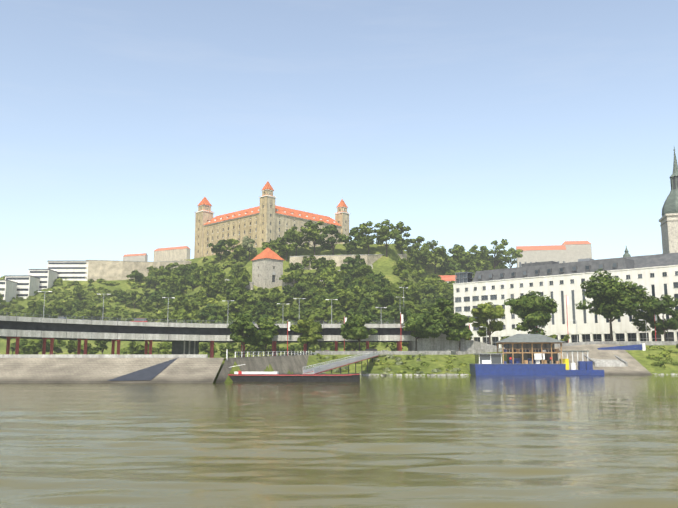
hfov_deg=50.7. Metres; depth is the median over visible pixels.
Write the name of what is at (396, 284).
tree
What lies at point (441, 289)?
tree
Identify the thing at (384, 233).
tree
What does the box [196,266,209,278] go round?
tree
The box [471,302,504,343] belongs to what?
tree
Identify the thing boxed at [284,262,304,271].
tree
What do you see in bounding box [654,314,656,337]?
flag mast
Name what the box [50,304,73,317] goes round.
tree
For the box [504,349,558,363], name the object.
pontoon clutter
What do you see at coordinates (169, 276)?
tree
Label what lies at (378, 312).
tree
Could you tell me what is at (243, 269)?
tree
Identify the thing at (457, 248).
tree
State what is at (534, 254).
building
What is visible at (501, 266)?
tree
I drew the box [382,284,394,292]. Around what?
tree
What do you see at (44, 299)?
viaduct street lamp
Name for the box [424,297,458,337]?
tree
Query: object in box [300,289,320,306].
tree
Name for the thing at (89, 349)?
tree
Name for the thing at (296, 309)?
tree
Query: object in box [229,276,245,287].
tree
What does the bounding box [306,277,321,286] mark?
tree
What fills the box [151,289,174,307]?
tree
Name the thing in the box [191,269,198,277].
tree
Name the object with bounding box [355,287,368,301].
tree
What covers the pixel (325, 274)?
tree
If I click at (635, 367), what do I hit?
ramp
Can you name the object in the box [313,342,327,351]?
tree
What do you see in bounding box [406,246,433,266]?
tree
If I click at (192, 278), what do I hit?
tree
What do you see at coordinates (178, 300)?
tree
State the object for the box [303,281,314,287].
tree
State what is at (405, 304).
tree
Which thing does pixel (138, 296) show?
tree
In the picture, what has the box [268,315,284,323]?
tree
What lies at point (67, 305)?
tree
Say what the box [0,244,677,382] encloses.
terrain ground
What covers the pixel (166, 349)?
tree
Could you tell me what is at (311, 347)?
tree
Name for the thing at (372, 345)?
tree
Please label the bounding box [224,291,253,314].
tree
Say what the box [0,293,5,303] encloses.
tree
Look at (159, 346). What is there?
tree
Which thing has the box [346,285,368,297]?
tree
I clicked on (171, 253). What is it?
building
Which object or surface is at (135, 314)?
tree
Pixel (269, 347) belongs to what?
tree
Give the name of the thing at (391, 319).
tree
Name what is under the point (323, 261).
tree
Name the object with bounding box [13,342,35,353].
tree
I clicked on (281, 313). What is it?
tree
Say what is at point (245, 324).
tree
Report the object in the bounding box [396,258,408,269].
tree
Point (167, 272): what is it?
tree
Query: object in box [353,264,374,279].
tree
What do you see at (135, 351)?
tree
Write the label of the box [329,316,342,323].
tree
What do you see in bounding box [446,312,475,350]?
tree
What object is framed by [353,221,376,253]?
tree
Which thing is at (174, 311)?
tree
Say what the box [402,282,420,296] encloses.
tree
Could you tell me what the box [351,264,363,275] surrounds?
tree
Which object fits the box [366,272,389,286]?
tree
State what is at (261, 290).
tree
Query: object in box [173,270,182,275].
tree
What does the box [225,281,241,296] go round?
tree
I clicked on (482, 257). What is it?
tree
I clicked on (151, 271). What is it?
tree
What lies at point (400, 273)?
tree
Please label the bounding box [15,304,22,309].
bush
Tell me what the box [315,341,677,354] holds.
promenade parapet
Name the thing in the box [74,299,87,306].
tree
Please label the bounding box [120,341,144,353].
tree
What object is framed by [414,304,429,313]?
tree
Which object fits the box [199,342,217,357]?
tree
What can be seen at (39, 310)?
tree
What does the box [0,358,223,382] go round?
embankment
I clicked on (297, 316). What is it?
tree
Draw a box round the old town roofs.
[598,253,677,267]
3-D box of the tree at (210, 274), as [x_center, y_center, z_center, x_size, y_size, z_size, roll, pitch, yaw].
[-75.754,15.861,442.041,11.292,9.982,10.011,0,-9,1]
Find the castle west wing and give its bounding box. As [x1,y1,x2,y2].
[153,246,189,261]
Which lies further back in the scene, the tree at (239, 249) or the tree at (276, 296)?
the tree at (239, 249)
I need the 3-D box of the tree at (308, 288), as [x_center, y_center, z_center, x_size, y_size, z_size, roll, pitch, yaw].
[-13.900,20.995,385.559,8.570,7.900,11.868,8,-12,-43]
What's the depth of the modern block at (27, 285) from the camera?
498.51 m
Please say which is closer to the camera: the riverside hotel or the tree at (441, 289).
the riverside hotel
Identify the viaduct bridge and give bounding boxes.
[0,312,496,357]
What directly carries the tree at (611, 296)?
on the terrain ground
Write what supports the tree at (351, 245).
on the terrain ground
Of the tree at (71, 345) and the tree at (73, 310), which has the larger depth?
the tree at (73, 310)
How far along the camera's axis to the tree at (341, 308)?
342.24 m
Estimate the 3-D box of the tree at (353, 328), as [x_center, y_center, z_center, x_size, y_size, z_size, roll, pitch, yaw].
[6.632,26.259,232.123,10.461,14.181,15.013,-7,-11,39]
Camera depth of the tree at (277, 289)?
372.92 m
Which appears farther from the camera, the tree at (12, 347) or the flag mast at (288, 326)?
the tree at (12, 347)
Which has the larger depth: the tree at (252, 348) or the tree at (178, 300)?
the tree at (178, 300)
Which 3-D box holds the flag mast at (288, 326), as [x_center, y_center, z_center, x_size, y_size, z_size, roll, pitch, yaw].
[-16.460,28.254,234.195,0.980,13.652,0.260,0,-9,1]
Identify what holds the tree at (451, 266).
on the terrain ground
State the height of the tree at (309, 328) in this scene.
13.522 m
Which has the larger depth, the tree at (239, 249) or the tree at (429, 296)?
the tree at (239, 249)
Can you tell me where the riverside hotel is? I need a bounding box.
[453,257,677,347]
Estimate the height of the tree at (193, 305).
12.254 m
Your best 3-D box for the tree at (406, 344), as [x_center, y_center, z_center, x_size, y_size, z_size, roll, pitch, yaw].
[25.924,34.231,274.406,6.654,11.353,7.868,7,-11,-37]
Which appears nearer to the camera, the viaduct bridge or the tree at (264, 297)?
the viaduct bridge
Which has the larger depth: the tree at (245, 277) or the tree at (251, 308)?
the tree at (245, 277)
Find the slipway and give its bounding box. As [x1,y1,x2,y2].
[107,357,178,380]
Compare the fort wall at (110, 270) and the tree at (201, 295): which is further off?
the fort wall at (110, 270)
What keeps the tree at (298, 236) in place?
on the terrain ground
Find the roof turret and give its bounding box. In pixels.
[623,246,630,256]
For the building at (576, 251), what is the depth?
1508.44 m
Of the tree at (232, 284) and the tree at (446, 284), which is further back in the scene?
the tree at (446, 284)
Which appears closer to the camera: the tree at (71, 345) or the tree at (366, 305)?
the tree at (71, 345)
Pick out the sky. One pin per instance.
(466, 123)
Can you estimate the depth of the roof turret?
305.97 m
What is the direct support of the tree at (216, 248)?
on the terrain ground
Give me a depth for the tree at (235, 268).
416.47 m
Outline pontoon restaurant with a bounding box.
[469,334,565,375]
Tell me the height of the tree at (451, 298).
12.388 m
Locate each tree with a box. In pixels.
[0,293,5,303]
[0,310,10,315]
[10,339,29,353]
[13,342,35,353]
[23,312,36,316]
[23,339,49,353]
[26,301,42,313]
[33,304,46,316]
[41,308,59,317]
[46,339,65,353]
[50,301,63,309]
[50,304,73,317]
[63,302,71,309]
[64,340,77,353]
[66,308,78,318]
[69,313,84,318]
[70,300,82,309]
[72,285,86,299]
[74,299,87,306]
[74,342,96,353]
[77,310,90,319]
[87,305,107,318]
[92,340,110,353]
[109,309,123,320]
[114,290,129,301]
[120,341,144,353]
[123,291,143,308]
[126,270,143,281]
[129,311,139,320]
[132,343,152,353]
[138,314,154,321]
[139,301,152,312]
[144,292,153,300]
[145,272,155,283]
[145,294,153,304]
[148,269,158,276]
[149,277,160,290]
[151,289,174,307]
[152,342,168,353]
[156,269,163,278]
[156,311,171,322]
[157,275,174,288]
[160,343,171,353]
[162,270,172,275]
[163,262,178,270]
[163,284,177,292]
[163,291,186,307]
[166,272,183,283]
[167,274,191,290]
[169,313,196,322]
[171,309,187,314]
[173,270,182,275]
[173,293,185,308]
[174,308,201,322]
[180,265,196,274]
[182,268,191,276]
[182,297,202,312]
[186,274,199,285]
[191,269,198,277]
[191,306,210,323]
[193,276,221,297]
[193,292,206,299]
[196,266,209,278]
[199,270,208,285]
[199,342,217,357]
[201,303,221,316]
[205,314,235,323]
[207,272,225,279]
[208,239,230,259]
[208,265,219,272]
[212,271,225,282]
[217,309,234,321]
[219,342,240,357]
[221,238,245,262]
[221,280,228,291]
[221,305,234,313]
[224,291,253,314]
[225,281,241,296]
[225,287,256,301]
[226,287,244,300]
[227,312,257,356]
[228,265,249,279]
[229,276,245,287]
[230,267,250,275]
[232,343,246,356]
[238,272,248,285]
[240,303,257,314]
[241,236,256,260]
[243,304,264,321]
[245,345,264,355]
[250,317,279,355]
[251,287,268,293]
[253,307,275,322]
[255,300,280,313]
[256,294,272,303]
[261,240,284,252]
[264,343,280,355]
[268,292,289,306]
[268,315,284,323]
[269,287,280,293]
[273,306,287,319]
[276,237,297,260]
[278,309,295,320]
[279,268,306,283]
[280,319,295,342]
[280,344,298,355]
[282,285,300,300]
[283,226,309,255]
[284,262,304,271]
[285,311,303,323]
[286,306,300,311]
[290,317,323,350]
[293,282,309,296]
[295,343,316,353]
[300,269,312,278]
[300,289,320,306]
[301,220,323,254]
[301,306,322,320]
[302,254,315,266]
[302,302,310,312]
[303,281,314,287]
[305,285,317,291]
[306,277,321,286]
[308,296,317,306]
[310,259,325,270]
[310,295,326,322]
[310,308,337,323]
[311,259,329,272]
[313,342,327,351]
[315,265,335,285]
[315,288,325,295]
[317,224,345,254]
[317,298,340,316]
[321,259,336,271]
[325,275,344,288]
[325,281,341,298]
[326,342,342,350]
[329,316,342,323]
[331,295,345,311]
[332,283,350,293]
[334,269,347,278]
[336,290,359,310]
[336,310,347,316]
[337,228,361,254]
[340,263,353,275]
[340,313,377,350]
[341,275,351,287]
[341,314,353,323]
[343,258,363,277]
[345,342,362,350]
[346,254,365,264]
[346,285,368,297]
[346,308,366,315]
[347,280,368,292]
[350,301,362,310]
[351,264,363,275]
[351,277,373,285]
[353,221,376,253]
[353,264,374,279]
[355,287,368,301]
[358,297,376,315]
[358,342,379,350]
[360,285,374,296]
[362,290,384,308]
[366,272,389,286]
[367,314,389,323]
[368,285,382,292]
[369,305,382,316]
[373,219,401,256]
[376,287,396,306]
[380,303,403,319]
[380,342,402,350]
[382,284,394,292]
[387,316,396,323]
[390,221,411,253]
[392,260,415,280]
[393,281,411,289]
[393,299,419,314]
[394,286,413,294]
[394,291,418,303]
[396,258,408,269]
[397,308,413,323]
[401,342,408,350]
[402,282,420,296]
[403,311,429,350]
[404,295,410,300]
[405,236,425,250]
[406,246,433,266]
[409,269,425,281]
[412,264,425,273]
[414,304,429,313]
[415,291,422,301]
[416,282,426,294]
[418,277,443,287]
[418,296,428,303]
[419,240,447,273]
[422,293,433,299]
[422,300,435,306]
[424,274,440,283]
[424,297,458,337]
[425,285,437,294]
[433,285,446,292]
[437,262,463,271]
[437,291,453,298]
[440,244,466,265]
[440,280,453,290]
[445,270,455,274]
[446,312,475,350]
[448,296,453,306]
[458,253,477,271]
[466,265,483,272]
[469,245,489,266]
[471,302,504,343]
[484,239,511,267]
[492,262,504,268]
[497,247,522,267]
[504,290,558,334]
[561,334,569,342]
[575,269,658,340]
[625,294,677,340]
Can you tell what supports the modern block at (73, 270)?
on the terrain ground
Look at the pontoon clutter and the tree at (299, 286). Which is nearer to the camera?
the pontoon clutter
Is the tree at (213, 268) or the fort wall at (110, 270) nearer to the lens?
the tree at (213, 268)
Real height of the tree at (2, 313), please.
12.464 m
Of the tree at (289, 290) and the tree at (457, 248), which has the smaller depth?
the tree at (289, 290)
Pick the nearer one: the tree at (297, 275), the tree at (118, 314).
the tree at (297, 275)
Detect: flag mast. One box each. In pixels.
[287,322,289,354]
[566,296,568,342]
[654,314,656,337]
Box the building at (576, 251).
[562,241,591,262]
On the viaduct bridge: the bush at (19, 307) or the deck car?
the deck car
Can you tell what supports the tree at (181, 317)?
on the terrain ground
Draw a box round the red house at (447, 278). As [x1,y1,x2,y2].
[437,275,454,282]
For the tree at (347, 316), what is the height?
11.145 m
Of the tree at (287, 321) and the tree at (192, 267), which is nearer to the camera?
the tree at (287, 321)
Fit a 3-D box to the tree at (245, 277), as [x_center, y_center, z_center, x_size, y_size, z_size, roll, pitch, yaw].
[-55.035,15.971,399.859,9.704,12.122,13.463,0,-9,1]
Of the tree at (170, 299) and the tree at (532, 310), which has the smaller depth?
the tree at (532, 310)
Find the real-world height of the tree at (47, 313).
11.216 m
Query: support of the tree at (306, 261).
on the terrain ground
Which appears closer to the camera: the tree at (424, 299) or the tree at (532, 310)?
the tree at (532, 310)
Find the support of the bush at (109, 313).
on the terrain ground
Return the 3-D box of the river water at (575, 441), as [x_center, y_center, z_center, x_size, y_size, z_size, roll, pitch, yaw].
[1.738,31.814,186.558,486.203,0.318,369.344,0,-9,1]
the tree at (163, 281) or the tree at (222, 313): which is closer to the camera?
the tree at (222, 313)
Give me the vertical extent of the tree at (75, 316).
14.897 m
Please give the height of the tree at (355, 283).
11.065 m
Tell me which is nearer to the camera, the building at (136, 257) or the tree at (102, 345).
the tree at (102, 345)
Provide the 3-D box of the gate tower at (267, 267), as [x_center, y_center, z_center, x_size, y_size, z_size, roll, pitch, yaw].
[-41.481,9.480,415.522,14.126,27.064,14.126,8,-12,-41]
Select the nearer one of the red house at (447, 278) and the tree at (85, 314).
the tree at (85, 314)
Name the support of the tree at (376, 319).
on the terrain ground
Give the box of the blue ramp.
[597,343,645,350]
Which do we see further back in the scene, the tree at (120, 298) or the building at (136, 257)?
the building at (136, 257)
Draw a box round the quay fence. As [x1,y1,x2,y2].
[235,351,311,357]
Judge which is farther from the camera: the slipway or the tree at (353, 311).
the tree at (353, 311)
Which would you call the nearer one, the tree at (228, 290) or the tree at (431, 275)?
the tree at (228, 290)
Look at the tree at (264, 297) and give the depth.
365.17 m
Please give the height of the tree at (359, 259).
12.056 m
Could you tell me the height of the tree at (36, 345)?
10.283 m
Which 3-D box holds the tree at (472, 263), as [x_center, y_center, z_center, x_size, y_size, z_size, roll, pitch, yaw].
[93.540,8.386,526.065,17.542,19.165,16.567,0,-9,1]
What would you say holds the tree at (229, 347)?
on the terrain ground
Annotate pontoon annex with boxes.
[557,351,603,374]
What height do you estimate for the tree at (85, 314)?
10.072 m
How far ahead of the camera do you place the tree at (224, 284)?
401.27 m
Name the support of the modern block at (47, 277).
on the terrain ground
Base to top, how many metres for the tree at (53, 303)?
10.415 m
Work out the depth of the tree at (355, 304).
336.79 m
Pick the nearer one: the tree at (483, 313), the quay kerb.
the quay kerb
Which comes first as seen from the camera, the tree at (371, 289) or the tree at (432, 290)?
the tree at (371, 289)
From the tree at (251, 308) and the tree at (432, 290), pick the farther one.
the tree at (432, 290)
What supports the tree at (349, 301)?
on the terrain ground
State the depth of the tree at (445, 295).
423.38 m
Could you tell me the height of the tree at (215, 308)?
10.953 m
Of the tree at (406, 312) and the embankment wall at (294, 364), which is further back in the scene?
the tree at (406, 312)
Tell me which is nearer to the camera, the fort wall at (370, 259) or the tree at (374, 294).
the tree at (374, 294)
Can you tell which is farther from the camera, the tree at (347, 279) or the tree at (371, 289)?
the tree at (347, 279)
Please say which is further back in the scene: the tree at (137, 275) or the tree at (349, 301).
the tree at (137, 275)
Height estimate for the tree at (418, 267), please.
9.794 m
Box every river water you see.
[0,375,677,507]
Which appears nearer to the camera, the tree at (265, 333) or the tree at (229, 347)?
the tree at (265, 333)
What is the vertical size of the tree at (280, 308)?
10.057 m
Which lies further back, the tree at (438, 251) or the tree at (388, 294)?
the tree at (438, 251)
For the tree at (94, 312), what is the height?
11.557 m
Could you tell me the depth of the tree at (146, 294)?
486.83 m
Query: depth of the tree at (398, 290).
364.07 m
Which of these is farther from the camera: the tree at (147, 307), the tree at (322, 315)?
the tree at (147, 307)
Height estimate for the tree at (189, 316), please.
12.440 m
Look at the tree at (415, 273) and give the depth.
460.27 m
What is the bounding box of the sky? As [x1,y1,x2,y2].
[0,0,677,276]
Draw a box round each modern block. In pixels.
[0,280,17,301]
[5,275,39,298]
[28,269,57,289]
[47,261,87,280]
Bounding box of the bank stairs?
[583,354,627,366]
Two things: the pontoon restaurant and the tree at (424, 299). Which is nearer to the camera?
the pontoon restaurant
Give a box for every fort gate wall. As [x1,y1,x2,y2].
[225,279,253,289]
[282,279,297,288]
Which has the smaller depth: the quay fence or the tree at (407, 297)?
the quay fence
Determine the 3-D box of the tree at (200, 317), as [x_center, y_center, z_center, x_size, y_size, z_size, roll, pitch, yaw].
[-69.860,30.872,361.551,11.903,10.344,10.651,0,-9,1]
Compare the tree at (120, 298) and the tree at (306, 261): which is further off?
the tree at (120, 298)
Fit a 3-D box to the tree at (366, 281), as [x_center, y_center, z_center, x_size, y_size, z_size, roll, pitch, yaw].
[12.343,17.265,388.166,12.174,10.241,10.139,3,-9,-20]
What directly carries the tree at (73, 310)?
on the terrain ground
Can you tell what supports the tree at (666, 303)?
on the terrain ground
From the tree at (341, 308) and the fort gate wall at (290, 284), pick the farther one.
the fort gate wall at (290, 284)
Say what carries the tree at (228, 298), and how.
on the terrain ground
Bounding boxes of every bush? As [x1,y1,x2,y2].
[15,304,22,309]
[103,311,112,315]
[216,296,224,300]
[288,297,298,303]
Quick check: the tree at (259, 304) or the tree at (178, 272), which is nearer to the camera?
the tree at (259, 304)
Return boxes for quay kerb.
[0,354,207,357]
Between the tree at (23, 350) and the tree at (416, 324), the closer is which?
the tree at (416, 324)
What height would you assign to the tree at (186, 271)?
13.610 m
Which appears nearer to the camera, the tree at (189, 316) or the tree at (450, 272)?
the tree at (189, 316)
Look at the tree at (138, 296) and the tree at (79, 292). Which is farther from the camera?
the tree at (79, 292)
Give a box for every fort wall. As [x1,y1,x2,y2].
[85,260,190,280]
[290,254,406,269]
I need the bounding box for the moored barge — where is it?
[226,349,359,381]
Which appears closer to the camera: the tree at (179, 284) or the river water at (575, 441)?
the river water at (575, 441)
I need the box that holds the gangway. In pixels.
[303,351,379,375]
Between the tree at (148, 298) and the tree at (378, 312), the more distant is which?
the tree at (148, 298)
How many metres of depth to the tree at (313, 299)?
343.49 m
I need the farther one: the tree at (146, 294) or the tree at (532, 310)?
the tree at (146, 294)
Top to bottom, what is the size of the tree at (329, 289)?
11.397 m
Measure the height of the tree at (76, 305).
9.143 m
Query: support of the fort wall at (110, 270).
on the terrain ground
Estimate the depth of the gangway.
154.71 m
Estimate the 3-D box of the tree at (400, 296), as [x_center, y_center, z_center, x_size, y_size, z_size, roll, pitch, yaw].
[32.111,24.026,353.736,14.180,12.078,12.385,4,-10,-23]
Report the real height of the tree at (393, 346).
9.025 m
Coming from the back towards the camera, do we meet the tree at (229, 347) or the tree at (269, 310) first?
the tree at (269, 310)
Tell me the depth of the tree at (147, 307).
432.64 m
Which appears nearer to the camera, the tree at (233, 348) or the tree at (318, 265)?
the tree at (233, 348)
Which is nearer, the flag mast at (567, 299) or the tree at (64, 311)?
the flag mast at (567, 299)
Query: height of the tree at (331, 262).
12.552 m
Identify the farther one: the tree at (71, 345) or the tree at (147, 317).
the tree at (147, 317)
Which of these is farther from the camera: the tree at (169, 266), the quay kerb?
the tree at (169, 266)
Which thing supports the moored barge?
on the river water at (575, 441)
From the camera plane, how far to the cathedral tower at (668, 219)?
314.32 m
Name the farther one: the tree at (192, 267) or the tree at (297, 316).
the tree at (192, 267)
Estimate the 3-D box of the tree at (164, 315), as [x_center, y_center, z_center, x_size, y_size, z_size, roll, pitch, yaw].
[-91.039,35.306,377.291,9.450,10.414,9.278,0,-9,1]
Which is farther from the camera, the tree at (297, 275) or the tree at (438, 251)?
the tree at (438, 251)
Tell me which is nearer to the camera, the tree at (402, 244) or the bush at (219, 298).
the bush at (219, 298)
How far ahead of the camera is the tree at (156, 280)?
516.98 m
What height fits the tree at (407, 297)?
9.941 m
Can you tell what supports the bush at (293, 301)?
on the terrain ground
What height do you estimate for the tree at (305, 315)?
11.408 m
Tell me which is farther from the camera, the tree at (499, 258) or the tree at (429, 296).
the tree at (499, 258)
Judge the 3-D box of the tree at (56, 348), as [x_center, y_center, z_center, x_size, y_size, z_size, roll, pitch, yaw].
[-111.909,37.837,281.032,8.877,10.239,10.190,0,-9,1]
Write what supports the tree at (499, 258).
on the terrain ground
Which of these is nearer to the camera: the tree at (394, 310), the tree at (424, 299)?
the tree at (394, 310)
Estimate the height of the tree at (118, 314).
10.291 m
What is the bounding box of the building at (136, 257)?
[123,253,147,261]
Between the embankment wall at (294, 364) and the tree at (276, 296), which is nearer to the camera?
the embankment wall at (294, 364)
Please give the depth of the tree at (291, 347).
287.37 m
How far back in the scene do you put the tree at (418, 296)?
391.93 m
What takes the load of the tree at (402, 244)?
on the terrain ground
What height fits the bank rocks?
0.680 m
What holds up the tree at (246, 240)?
on the terrain ground
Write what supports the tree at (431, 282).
on the terrain ground
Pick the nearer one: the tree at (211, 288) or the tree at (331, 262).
the tree at (211, 288)
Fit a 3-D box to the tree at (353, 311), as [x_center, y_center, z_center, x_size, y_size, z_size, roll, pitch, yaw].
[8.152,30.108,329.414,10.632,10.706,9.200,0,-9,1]
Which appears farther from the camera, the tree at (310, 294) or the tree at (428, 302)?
the tree at (428, 302)
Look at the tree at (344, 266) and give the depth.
416.48 m
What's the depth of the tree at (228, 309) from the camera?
348.22 m
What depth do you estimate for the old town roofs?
282.54 m
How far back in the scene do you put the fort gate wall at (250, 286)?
405.17 m
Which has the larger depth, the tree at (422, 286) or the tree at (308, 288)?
the tree at (422, 286)
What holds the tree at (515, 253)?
on the terrain ground
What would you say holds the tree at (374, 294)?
on the terrain ground
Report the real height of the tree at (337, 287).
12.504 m
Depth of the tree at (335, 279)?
387.56 m
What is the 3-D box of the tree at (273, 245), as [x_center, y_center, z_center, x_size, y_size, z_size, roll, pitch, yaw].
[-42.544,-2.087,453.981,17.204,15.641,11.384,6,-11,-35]
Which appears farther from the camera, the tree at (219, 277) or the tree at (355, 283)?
the tree at (219, 277)
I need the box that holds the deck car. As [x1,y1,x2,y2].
[131,318,147,321]
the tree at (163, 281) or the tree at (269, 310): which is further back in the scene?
the tree at (163, 281)
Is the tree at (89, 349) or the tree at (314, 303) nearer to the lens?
the tree at (89, 349)
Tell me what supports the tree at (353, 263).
on the terrain ground
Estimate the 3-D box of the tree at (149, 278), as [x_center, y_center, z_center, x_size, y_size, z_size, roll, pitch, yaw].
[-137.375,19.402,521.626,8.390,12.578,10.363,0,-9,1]
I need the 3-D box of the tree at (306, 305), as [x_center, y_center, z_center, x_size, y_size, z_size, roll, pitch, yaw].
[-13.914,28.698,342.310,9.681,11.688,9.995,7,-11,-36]
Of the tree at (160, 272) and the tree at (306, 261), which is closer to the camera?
the tree at (306, 261)
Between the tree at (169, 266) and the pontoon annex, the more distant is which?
the tree at (169, 266)
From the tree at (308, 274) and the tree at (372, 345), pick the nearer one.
the tree at (372, 345)
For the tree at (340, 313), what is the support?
on the terrain ground
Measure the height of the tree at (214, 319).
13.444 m
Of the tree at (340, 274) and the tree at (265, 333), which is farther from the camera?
the tree at (340, 274)
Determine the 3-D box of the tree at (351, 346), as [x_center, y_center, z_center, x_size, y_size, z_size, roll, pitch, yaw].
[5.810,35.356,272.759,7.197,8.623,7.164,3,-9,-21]
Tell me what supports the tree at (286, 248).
on the terrain ground
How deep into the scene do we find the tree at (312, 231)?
459.51 m
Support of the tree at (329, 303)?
on the terrain ground
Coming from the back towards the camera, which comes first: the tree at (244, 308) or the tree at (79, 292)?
the tree at (79, 292)
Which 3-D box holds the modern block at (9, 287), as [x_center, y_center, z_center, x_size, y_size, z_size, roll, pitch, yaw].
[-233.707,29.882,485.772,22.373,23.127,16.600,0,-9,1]
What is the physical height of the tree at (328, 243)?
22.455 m
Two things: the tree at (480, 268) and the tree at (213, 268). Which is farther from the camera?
the tree at (480, 268)
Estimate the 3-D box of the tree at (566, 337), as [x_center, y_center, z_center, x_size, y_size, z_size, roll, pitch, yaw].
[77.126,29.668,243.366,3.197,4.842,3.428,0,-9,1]
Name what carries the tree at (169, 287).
on the terrain ground
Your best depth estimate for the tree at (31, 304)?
440.66 m
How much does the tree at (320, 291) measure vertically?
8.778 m
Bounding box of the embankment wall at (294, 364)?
[216,354,312,382]
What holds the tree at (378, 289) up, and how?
on the terrain ground
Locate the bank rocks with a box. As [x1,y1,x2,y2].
[360,373,677,375]
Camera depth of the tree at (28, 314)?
419.52 m
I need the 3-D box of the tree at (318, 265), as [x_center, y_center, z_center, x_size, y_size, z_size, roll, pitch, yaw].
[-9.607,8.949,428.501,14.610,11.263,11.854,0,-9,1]
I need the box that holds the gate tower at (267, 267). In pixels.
[251,247,283,288]
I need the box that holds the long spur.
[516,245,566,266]
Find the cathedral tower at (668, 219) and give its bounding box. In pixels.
[659,148,677,253]
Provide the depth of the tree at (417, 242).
515.21 m
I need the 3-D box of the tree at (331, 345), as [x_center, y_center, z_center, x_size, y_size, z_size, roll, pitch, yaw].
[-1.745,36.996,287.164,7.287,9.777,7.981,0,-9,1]
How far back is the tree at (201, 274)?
453.44 m

